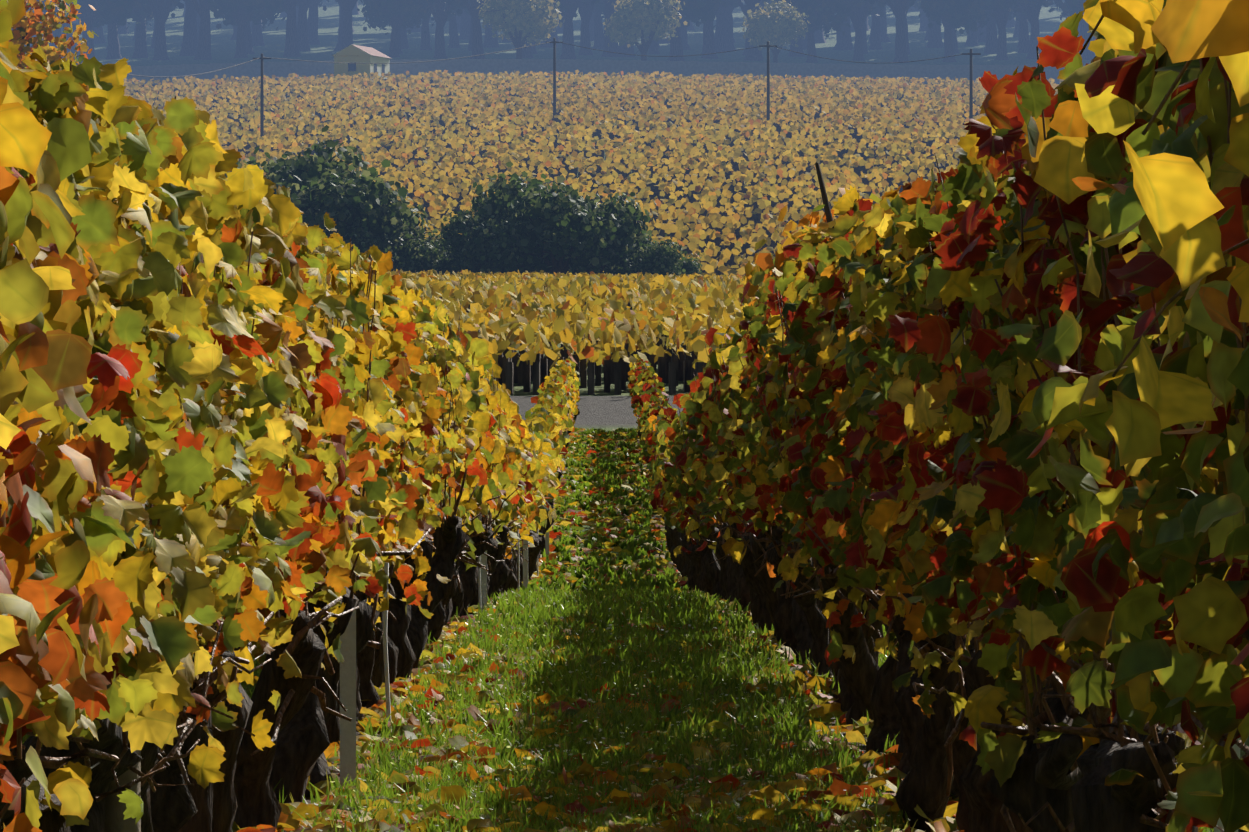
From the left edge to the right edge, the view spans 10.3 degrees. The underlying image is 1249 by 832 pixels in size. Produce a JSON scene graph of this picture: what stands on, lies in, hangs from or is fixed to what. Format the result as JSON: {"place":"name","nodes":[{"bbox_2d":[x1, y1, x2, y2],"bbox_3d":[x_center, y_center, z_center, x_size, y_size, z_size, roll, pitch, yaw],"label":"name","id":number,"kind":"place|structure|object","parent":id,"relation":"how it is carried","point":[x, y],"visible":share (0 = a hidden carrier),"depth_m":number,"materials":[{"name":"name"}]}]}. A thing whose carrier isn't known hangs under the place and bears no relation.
{"place":"outdoors","nodes":[
{"label":"outdoors","id":0,"kind":"place"},
{"bbox_2d":[22,427,1213,831],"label":"aisle grass","id":1,"kind":"structure","parent":0,"point":[648,693],"depth_m":17.52,"materials":[{"name":"green plant"}]},
{"bbox_2d":[24,0,1248,831],"bbox_3d":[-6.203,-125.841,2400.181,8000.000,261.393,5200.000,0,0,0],"label":"ground","id":2,"kind":"structure","parent":0,"point":[603,408],"depth_m":922.37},
{"bbox_2d":[36,0,64,57],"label":"forest tree","id":3,"kind":"object","parent":2,"relation":"on","point":[57,32],"visible":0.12,"depth_m":902.71,"materials":[{"name":"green plant"}]},
{"bbox_2d":[9,0,98,68],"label":"autumn tree","id":4,"kind":"object","parent":2,"relation":"on","point":[29,26],"visible":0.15,"depth_m":299.44,"materials":[{"name":"orange plant"}]},
{"bbox_2d":[62,13,76,56],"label":"forest tree","id":5,"kind":"object","parent":2,"relation":"on","point":[68,35],"visible":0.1,"depth_m":916.81,"materials":[{"name":"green plant"}]},
{"bbox_2d":[43,0,146,63],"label":"forest tree","id":6,"kind":"object","parent":2,"relation":"on","point":[102,13],"visible":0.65,"depth_m":892.93,"materials":[{"name":"green plant"}]},
{"bbox_2d":[93,22,105,43],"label":"forest tree","id":7,"kind":"object","parent":2,"relation":"on","point":[100,39],"visible":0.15,"depth_m":953.03,"materials":[{"name":"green plant"}]},
{"bbox_2d":[79,0,155,58],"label":"forest tree","id":8,"kind":"object","parent":2,"relation":"on","point":[113,52],"visible":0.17,"depth_m":907.53,"materials":[{"name":"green plant"}]},
{"bbox_2d":[117,18,128,33],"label":"forest tree","id":9,"kind":"object","parent":2,"relation":"on","point":[122,30],"visible":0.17,"depth_m":981.40,"materials":[{"name":"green plant"}]},
{"bbox_2d":[131,0,149,57],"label":"forest tree","id":10,"kind":"object","parent":2,"relation":"on","point":[140,48],"visible":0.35,"depth_m":908.58,"materials":[{"name":"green plant"}]},
{"bbox_2d":[127,0,178,47],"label":"forest tree","id":11,"kind":"object","parent":2,"relation":"on","point":[173,7],"visible":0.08,"depth_m":935.28,"materials":[{"name":"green plant"}]},
{"bbox_2d":[148,0,189,60],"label":"forest tree","id":12,"kind":"object","parent":2,"relation":"on","point":[161,12],"visible":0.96,"depth_m":901.19,"materials":[{"name":"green plant"}]},
{"bbox_2d":[179,0,197,55],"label":"forest tree","id":13,"kind":"object","parent":2,"relation":"on","point":[189,42],"visible":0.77,"depth_m":911.84,"materials":[{"name":"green plant"}]},
{"bbox_2d":[170,0,216,59],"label":"forest tree","id":14,"kind":"object","parent":2,"relation":"on","point":[203,52],"visible":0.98,"depth_m":899.71,"materials":[{"name":"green plant"}]},
{"bbox_2d":[230,25,236,39],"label":"forest tree","id":15,"kind":"object","parent":2,"relation":"on","point":[234,36],"visible":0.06,"depth_m":956.07,"materials":[{"name":"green plant"}]},
{"bbox_2d":[210,0,286,57],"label":"forest tree","id":16,"kind":"object","parent":2,"relation":"on","point":[233,12],"visible":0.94,"depth_m":901.83,"materials":[{"name":"green plant"}]},
{"bbox_2d":[252,19,264,45],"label":"forest tree","id":17,"kind":"object","parent":2,"relation":"on","point":[257,37],"visible":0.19,"depth_m":935.89,"materials":[{"name":"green plant"}]},
{"bbox_2d":[245,4,285,53],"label":"forest tree","id":18,"kind":"object","parent":2,"relation":"on","point":[249,44],"visible":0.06,"depth_m":912.08,"materials":[{"name":"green plant"}]},
{"bbox_2d":[225,156,312,222],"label":"bush","id":19,"kind":"object","parent":2,"relation":"on","point":[286,183],"depth_m":345.61,"materials":[{"name":"green plant"}]},
{"bbox_2d":[0,0,580,831],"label":"vine row","id":20,"kind":"object","parent":2,"relation":"on","point":[264,404],"visible":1,"depth_m":9.25,"materials":[{"name":"yellow plant"}]},
{"bbox_2d":[282,0,300,56],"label":"forest tree","id":21,"kind":"object","parent":2,"relation":"on","point":[291,45],"visible":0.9,"depth_m":903.26,"materials":[{"name":"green plant"}]},
{"bbox_2d":[297,0,311,50],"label":"forest tree","id":22,"kind":"object","parent":2,"relation":"on","point":[302,32],"visible":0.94,"depth_m":919.82,"materials":[{"name":"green plant"}]},
{"bbox_2d":[247,125,377,191],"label":"bush","id":23,"kind":"object","parent":2,"relation":"on","point":[322,162],"visible":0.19,"depth_m":349.06,"materials":[{"name":"green plant"}]},
{"bbox_2d":[296,0,336,44],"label":"forest tree","id":24,"kind":"object","parent":2,"relation":"on","point":[312,23],"visible":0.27,"depth_m":938.30,"materials":[{"name":"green plant"}]},
{"bbox_2d":[334,0,352,50],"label":"forest tree","id":25,"kind":"object","parent":2,"relation":"on","point":[337,47],"visible":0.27,"depth_m":919.80,"materials":[{"name":"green plant"}]},
{"bbox_2d":[340,0,365,50],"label":"forest tree","id":26,"kind":"object","parent":2,"relation":"on","point":[348,6],"visible":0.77,"depth_m":906.15,"materials":[{"name":"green plant"}]},
{"bbox_2d":[290,159,421,263],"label":"bush","id":27,"kind":"object","parent":2,"relation":"on","point":[364,197],"visible":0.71,"depth_m":343.43,"materials":[{"name":"green plant"}]},
{"bbox_2d":[332,44,389,79],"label":"white hut","id":28,"kind":"object","parent":2,"relation":"on","point":[349,56],"visible":0.79,"depth_m":802.82,"materials":[{"name":"white paint"}]},
{"bbox_2d":[328,216,402,270],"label":"bush","id":29,"kind":"object","parent":2,"relation":"on","point":[366,241],"visible":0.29,"depth_m":342.95,"materials":[{"name":"green plant"}]},
{"bbox_2d":[357,0,432,56],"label":"forest tree","id":30,"kind":"object","parent":2,"relation":"on","point":[396,15],"visible":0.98,"depth_m":899.31,"materials":[{"name":"green plant"}]},
{"bbox_2d":[360,0,434,53],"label":"forest tree","id":31,"kind":"object","parent":2,"relation":"on","point":[427,14],"visible":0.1,"depth_m":910.35,"materials":[{"name":"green plant"}]},
{"bbox_2d":[400,26,409,48],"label":"forest tree","id":32,"kind":"object","parent":2,"relation":"on","point":[404,42],"visible":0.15,"depth_m":924.70,"materials":[{"name":"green plant"}]},
{"bbox_2d":[378,194,436,246],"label":"bush","id":33,"kind":"object","parent":2,"relation":"on","point":[417,230],"visible":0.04,"depth_m":348.97,"materials":[{"name":"green plant"}]},
{"bbox_2d":[390,227,449,272],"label":"bush","id":34,"kind":"object","parent":2,"relation":"on","point":[418,256],"visible":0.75,"depth_m":345.20,"materials":[{"name":"green plant"}]},
{"bbox_2d":[420,7,433,49],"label":"forest tree","id":35,"kind":"object","parent":2,"relation":"on","point":[425,42],"visible":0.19,"depth_m":921.41,"materials":[{"name":"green plant"}]},
{"bbox_2d":[412,229,447,254],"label":"bush","id":36,"kind":"object","parent":2,"relation":"on","point":[437,237],"depth_m":349.14,"materials":[{"name":"green plant"}]},
{"bbox_2d":[415,0,469,58],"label":"forest tree","id":37,"kind":"object","parent":2,"relation":"on","point":[440,16],"visible":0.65,"depth_m":896.61,"materials":[{"name":"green plant"}]},
{"bbox_2d":[430,242,471,274],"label":"bush","id":38,"kind":"object","parent":2,"relation":"on","point":[446,263],"visible":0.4,"depth_m":347.11,"materials":[{"name":"green plant"}]},
{"bbox_2d":[431,1,484,47],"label":"forest tree","id":39,"kind":"object","parent":2,"relation":"on","point":[453,36],"visible":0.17,"depth_m":928.95,"materials":[{"name":"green plant"}]},
{"bbox_2d":[456,14,460,31],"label":"forest tree","id":40,"kind":"object","parent":2,"relation":"on","point":[458,19],"visible":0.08,"depth_m":983.90,"materials":[{"name":"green plant"}]},
{"bbox_2d":[440,0,484,58],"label":"forest tree","id":41,"kind":"object","parent":2,"relation":"on","point":[477,46],"visible":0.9,"depth_m":891.32,"materials":[{"name":"brown plant"}]},
{"bbox_2d":[459,9,470,39],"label":"forest tree","id":42,"kind":"object","parent":2,"relation":"on","point":[465,27],"visible":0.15,"depth_m":957.26,"materials":[{"name":"brown plant"}]},
{"bbox_2d":[467,0,483,50],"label":"forest tree","id":43,"kind":"object","parent":2,"relation":"on","point":[470,43],"visible":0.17,"depth_m":921.16,"materials":[{"name":"brown plant"}]},
{"bbox_2d":[438,207,520,273],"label":"bush","id":44,"kind":"object","parent":2,"relation":"on","point":[479,244],"visible":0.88,"depth_m":343.86,"materials":[{"name":"green plant"}]},
{"bbox_2d":[483,9,498,47],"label":"forest tree","id":45,"kind":"object","parent":2,"relation":"on","point":[490,41],"visible":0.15,"depth_m":931.75,"materials":[{"name":"brown plant"}]},
{"bbox_2d":[470,161,568,274],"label":"bush","id":46,"kind":"object","parent":2,"relation":"on","point":[492,201],"visible":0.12,"depth_m":347.47,"materials":[{"name":"green plant"}]},
{"bbox_2d":[476,0,564,58],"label":"round tree","id":47,"kind":"object","parent":2,"relation":"on","point":[519,23],"visible":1,"depth_m":857.76,"materials":[{"name":"green plant"}]},
{"bbox_2d":[494,171,577,274],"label":"bush","id":48,"kind":"object","parent":2,"relation":"on","point":[524,173],"depth_m":351.57,"materials":[{"name":"green plant"}]},
{"bbox_2d":[539,28,557,47],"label":"forest tree","id":49,"kind":"object","parent":2,"relation":"on","point":[549,45],"visible":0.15,"depth_m":933.79,"materials":[{"name":"brown plant"}]},
{"bbox_2d":[522,0,577,57],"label":"forest tree","id":50,"kind":"object","parent":2,"relation":"on","point":[527,51],"visible":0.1,"depth_m":900.28,"materials":[{"name":"brown plant"}]},
{"bbox_2d":[127,37,980,136],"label":"utility poles","id":51,"kind":"object","parent":2,"relation":"on","point":[554,41],"visible":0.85,"depth_m":609.08,"materials":[{"name":"brown wood"}]},
{"bbox_2d":[485,175,627,275],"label":"bush","id":52,"kind":"object","parent":2,"relation":"on","point":[556,227],"visible":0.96,"depth_m":343.50,"materials":[{"name":"green plant"}]},
{"bbox_2d":[386,269,764,394],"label":"vineyard block","id":53,"kind":"structure","parent":2,"relation":"on","point":[470,290],"depth_m":164.00,"materials":[{"name":"yellow plant"}]},
{"bbox_2d":[559,0,608,58],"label":"forest tree","id":54,"kind":"object","parent":2,"relation":"on","point":[568,51],"visible":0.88,"depth_m":899.50,"materials":[{"name":"brown plant"}]},
{"bbox_2d":[578,0,594,54],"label":"forest tree","id":55,"kind":"object","parent":2,"relation":"on","point":[585,12],"visible":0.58,"depth_m":911.44,"materials":[{"name":"brown plant"}]},
{"bbox_2d":[434,297,741,394],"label":"vineyard block","id":56,"kind":"structure","parent":2,"relation":"on","point":[596,354],"depth_m":134.56,"materials":[{"name":"yellow plant"}]},
{"bbox_2d":[123,70,1063,275],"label":"vineyard block","id":57,"kind":"structure","parent":2,"relation":"on","point":[723,173],"depth_m":584.14,"materials":[{"name":"yellow plant"}]},
{"bbox_2d":[578,0,616,48],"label":"forest tree","id":58,"kind":"object","parent":2,"relation":"on","point":[598,9],"visible":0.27,"depth_m":930.73,"materials":[{"name":"brown plant"}]},
{"bbox_2d":[581,0,618,56],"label":"forest tree","id":59,"kind":"object","parent":2,"relation":"on","point":[608,13],"visible":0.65,"depth_m":907.28,"materials":[{"name":"brown plant"}]},
{"bbox_2d":[545,190,656,274],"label":"bush","id":60,"kind":"object","parent":2,"relation":"on","point":[627,213],"visible":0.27,"depth_m":346.04,"materials":[{"name":"green plant"}]},
{"bbox_2d":[126,59,1084,84],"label":"boundary wall","id":61,"kind":"structure","parent":2,"relation":"on","point":[251,70],"depth_m":817.80,"materials":[{"name":"stone"}]},
{"bbox_2d":[1,504,1239,831],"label":"vineyard posts","id":62,"kind":"object","parent":2,"relation":"on","point":[115,808],"depth_m":14.79,"materials":[{"name":"wood"}]},
{"bbox_2d":[615,0,634,56],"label":"forest tree","id":63,"kind":"object","parent":2,"relation":"on","point":[625,49],"visible":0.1,"depth_m":907.22,"materials":[{"name":"brown plant"}]},
{"bbox_2d":[602,222,657,275],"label":"bush","id":64,"kind":"object","parent":2,"relation":"on","point":[646,241],"visible":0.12,"depth_m":348.21,"materials":[{"name":"green plant"}]},
{"bbox_2d":[603,0,687,60],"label":"round tree","id":65,"kind":"object","parent":2,"relation":"on","point":[632,21],"visible":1,"depth_m":863.21,"materials":[{"name":"green plant"}]},
{"bbox_2d":[627,233,687,276],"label":"bush","id":66,"kind":"object","parent":2,"relation":"on","point":[661,259],"visible":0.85,"depth_m":345.48,"materials":[{"name":"green plant"}]},
{"bbox_2d":[648,16,684,53],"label":"forest tree","id":67,"kind":"object","parent":2,"relation":"on","point":[653,48],"depth_m":916.96,"materials":[{"name":"plant"}]},
{"bbox_2d":[680,16,690,49],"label":"forest tree","id":68,"kind":"object","parent":2,"relation":"on","point":[684,36],"visible":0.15,"depth_m":930.35,"materials":[{"name":"blue plant"}]},
{"bbox_2d":[671,253,702,275],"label":"bush","id":69,"kind":"object","parent":2,"relation":"on","point":[689,266],"visible":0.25,"depth_m":348.36,"materials":[{"name":"green plant"}]},
{"bbox_2d":[658,0,726,60],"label":"forest tree","id":70,"kind":"object","parent":2,"relation":"on","point":[695,11],"visible":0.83,"depth_m":892.69,"materials":[{"name":"blue plant"}]},
{"bbox_2d":[701,0,725,58],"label":"forest tree","id":71,"kind":"object","parent":2,"relation":"on","point":[708,41],"visible":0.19,"depth_m":905.14,"materials":[{"name":"blue plant"}]},
{"bbox_2d":[685,0,760,50],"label":"forest tree","id":72,"kind":"object","parent":2,"relation":"on","point":[729,25],"visible":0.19,"depth_m":926.51,"materials":[{"name":"blue plant"}]},
{"bbox_2d":[715,0,731,52],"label":"forest tree","id":73,"kind":"object","parent":2,"relation":"on","point":[720,38],"visible":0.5,"depth_m":921.84,"materials":[{"name":"blue plant"}]},
{"bbox_2d":[725,0,762,60],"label":"forest tree","id":74,"kind":"object","parent":2,"relation":"on","point":[753,54],"visible":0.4,"depth_m":899.85,"materials":[{"name":"blue plant"}]},
{"bbox_2d":[720,0,770,54],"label":"forest tree","id":75,"kind":"object","parent":2,"relation":"on","point":[743,8],"visible":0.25,"depth_m":914.86,"materials":[{"name":"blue plant"}]},
{"bbox_2d":[739,0,812,62],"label":"round tree","id":76,"kind":"object","parent":2,"relation":"on","point":[777,24],"visible":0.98,"depth_m":868.27,"materials":[{"name":"green plant"}]},
{"bbox_2d":[764,0,854,56],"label":"forest tree","id":77,"kind":"object","parent":2,"relation":"on","point":[799,43],"depth_m":911.07,"materials":[{"name":"blue plant"}]},
{"bbox_2d":[739,162,880,305],"bbox_3d":[1.863,-0.160,53.101,1.986,3.586,2.190,0,0,-19],"label":"grapevine","id":78,"kind":"object","parent":2,"relation":"on","point":[815,228],"visible":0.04,"depth_m":53.01,"materials":[{"name":"yellow plant"}]},
{"bbox_2d":[776,0,850,62],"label":"forest tree","id":79,"kind":"object","parent":2,"relation":"on","point":[821,14],"visible":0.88,"depth_m":892.38,"materials":[{"name":"blue plant"}]},
{"bbox_2d":[814,4,826,42],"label":"forest tree","id":80,"kind":"object","parent":2,"relation":"on","point":[819,36],"visible":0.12,"depth_m":948.04,"materials":[{"name":"blue plant"}]},
{"bbox_2d":[833,10,853,49],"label":"forest tree","id":81,"kind":"object","parent":2,"relation":"on","point":[844,42],"visible":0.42,"depth_m":927.40,"materials":[{"name":"blue plant"}]},
{"bbox_2d":[833,0,884,60],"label":"forest tree","id":82,"kind":"object","parent":2,"relation":"on","point":[857,16],"visible":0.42,"depth_m":899.16,"materials":[{"name":"blue plant"}]},
{"bbox_2d":[861,2,885,53],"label":"forest tree","id":83,"kind":"object","parent":2,"relation":"on","point":[864,33],"visible":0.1,"depth_m":917.27,"materials":[{"name":"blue plant"}]},
{"bbox_2d":[869,7,890,41],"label":"forest tree","id":84,"kind":"object","parent":2,"relation":"on","point":[884,37],"visible":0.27,"depth_m":949.08,"materials":[{"name":"blue plant"}]},
{"bbox_2d":[867,1,910,49],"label":"forest tree","id":85,"kind":"object","parent":2,"relation":"on","point":[875,41],"visible":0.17,"depth_m":928.57,"materials":[{"name":"blue plant"}]},
{"bbox_2d":[862,0,921,62],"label":"forest tree","id":86,"kind":"object","parent":2,"relation":"on","point":[899,8],"visible":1,"depth_m":892.17,"materials":[{"name":"blue plant"}]},
{"bbox_2d":[879,1,909,54],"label":"forest tree","id":87,"kind":"object","parent":2,"relation":"on","point":[906,30],"visible":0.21,"depth_m":914.10,"materials":[{"name":"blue plant"}]},
{"bbox_2d":[909,0,928,39],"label":"forest tree","id":88,"kind":"object","parent":2,"relation":"on","point":[917,3],"visible":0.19,"depth_m":954.61,"materials":[{"name":"blue plant"}]},
{"bbox_2d":[926,17,943,47],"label":"forest tree","id":89,"kind":"object","parent":2,"relation":"on","point":[934,37],"visible":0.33,"depth_m":931.88,"materials":[{"name":"blue plant"}]},
{"bbox_2d":[627,0,1248,831],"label":"vine row","id":90,"kind":"object","parent":2,"relation":"on","point":[893,416],"visible":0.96,"depth_m":8.41,"materials":[{"name":"green plant"}]},
{"bbox_2d":[1075,0,1248,466],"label":"flopping vine shoots","id":91,"kind":"object","parent":90,"relation":"attached to","point":[1181,204],"visible":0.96,"depth_m":4.56,"materials":[{"name":"yellow plant"}]},
{"bbox_2d":[921,0,986,53],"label":"forest tree","id":92,"kind":"object","parent":2,"relation":"on","point":[955,41],"visible":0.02,"depth_m":916.08,"materials":[{"name":"blue plant"}]},
{"bbox_2d":[919,0,995,61],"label":"forest tree","id":93,"kind":"object","parent":2,"relation":"on","point":[967,15],"visible":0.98,"depth_m":892.97,"materials":[{"name":"green plant"}]},
{"bbox_2d":[964,23,978,45],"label":"forest tree","id":94,"kind":"object","parent":2,"relation":"on","point":[972,38],"visible":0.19,"depth_m":936.35,"materials":[{"name":"blue plant"}]},
{"bbox_2d":[984,6,997,53],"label":"forest tree","id":95,"kind":"object","parent":2,"relation":"on","point":[991,40],"visible":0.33,"depth_m":914.50,"materials":[{"name":"blue plant"}]},
{"bbox_2d":[982,0,1034,59],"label":"forest tree","id":96,"kind":"object","parent":2,"relation":"on","point":[1000,14],"visible":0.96,"depth_m":897.94,"materials":[{"name":"blue plant"}]},
{"bbox_2d":[1013,16,1019,36],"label":"forest tree","id":97,"kind":"object","parent":2,"relation":"on","point":[1016,31],"visible":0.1,"depth_m":960.14,"materials":[{"name":"blue plant"}]},
{"bbox_2d":[1004,0,1053,47],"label":"forest tree","id":98,"kind":"object","parent":2,"relation":"on","point":[1010,17],"visible":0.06,"depth_m":932.69,"materials":[{"name":"blue plant"}]},
{"bbox_2d":[1010,0,1053,52],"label":"forest tree","id":99,"kind":"object","parent":2,"relation":"on","point":[1024,40],"visible":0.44,"depth_m":916.23,"materials":[{"name":"blue plant"}]},
{"bbox_2d":[1010,0,1061,58],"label":"forest tree","id":100,"kind":"object","parent":2,"relation":"on","point":[1031,12],"visible":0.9,"depth_m":900.65,"materials":[{"name":"blue plant"}]},
{"bbox_2d":[1048,0,1095,40],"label":"forest tree","id":101,"kind":"object","parent":2,"relation":"on","point":[1064,7],"visible":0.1,"depth_m":917.90,"materials":[{"name":"blue plant"}]},
{"bbox_2d":[1059,0,1094,59],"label":"forest tree","id":102,"kind":"object","parent":2,"relation":"on","point":[1076,6],"visible":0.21,"depth_m":898.07,"materials":[{"name":"blue plant"}]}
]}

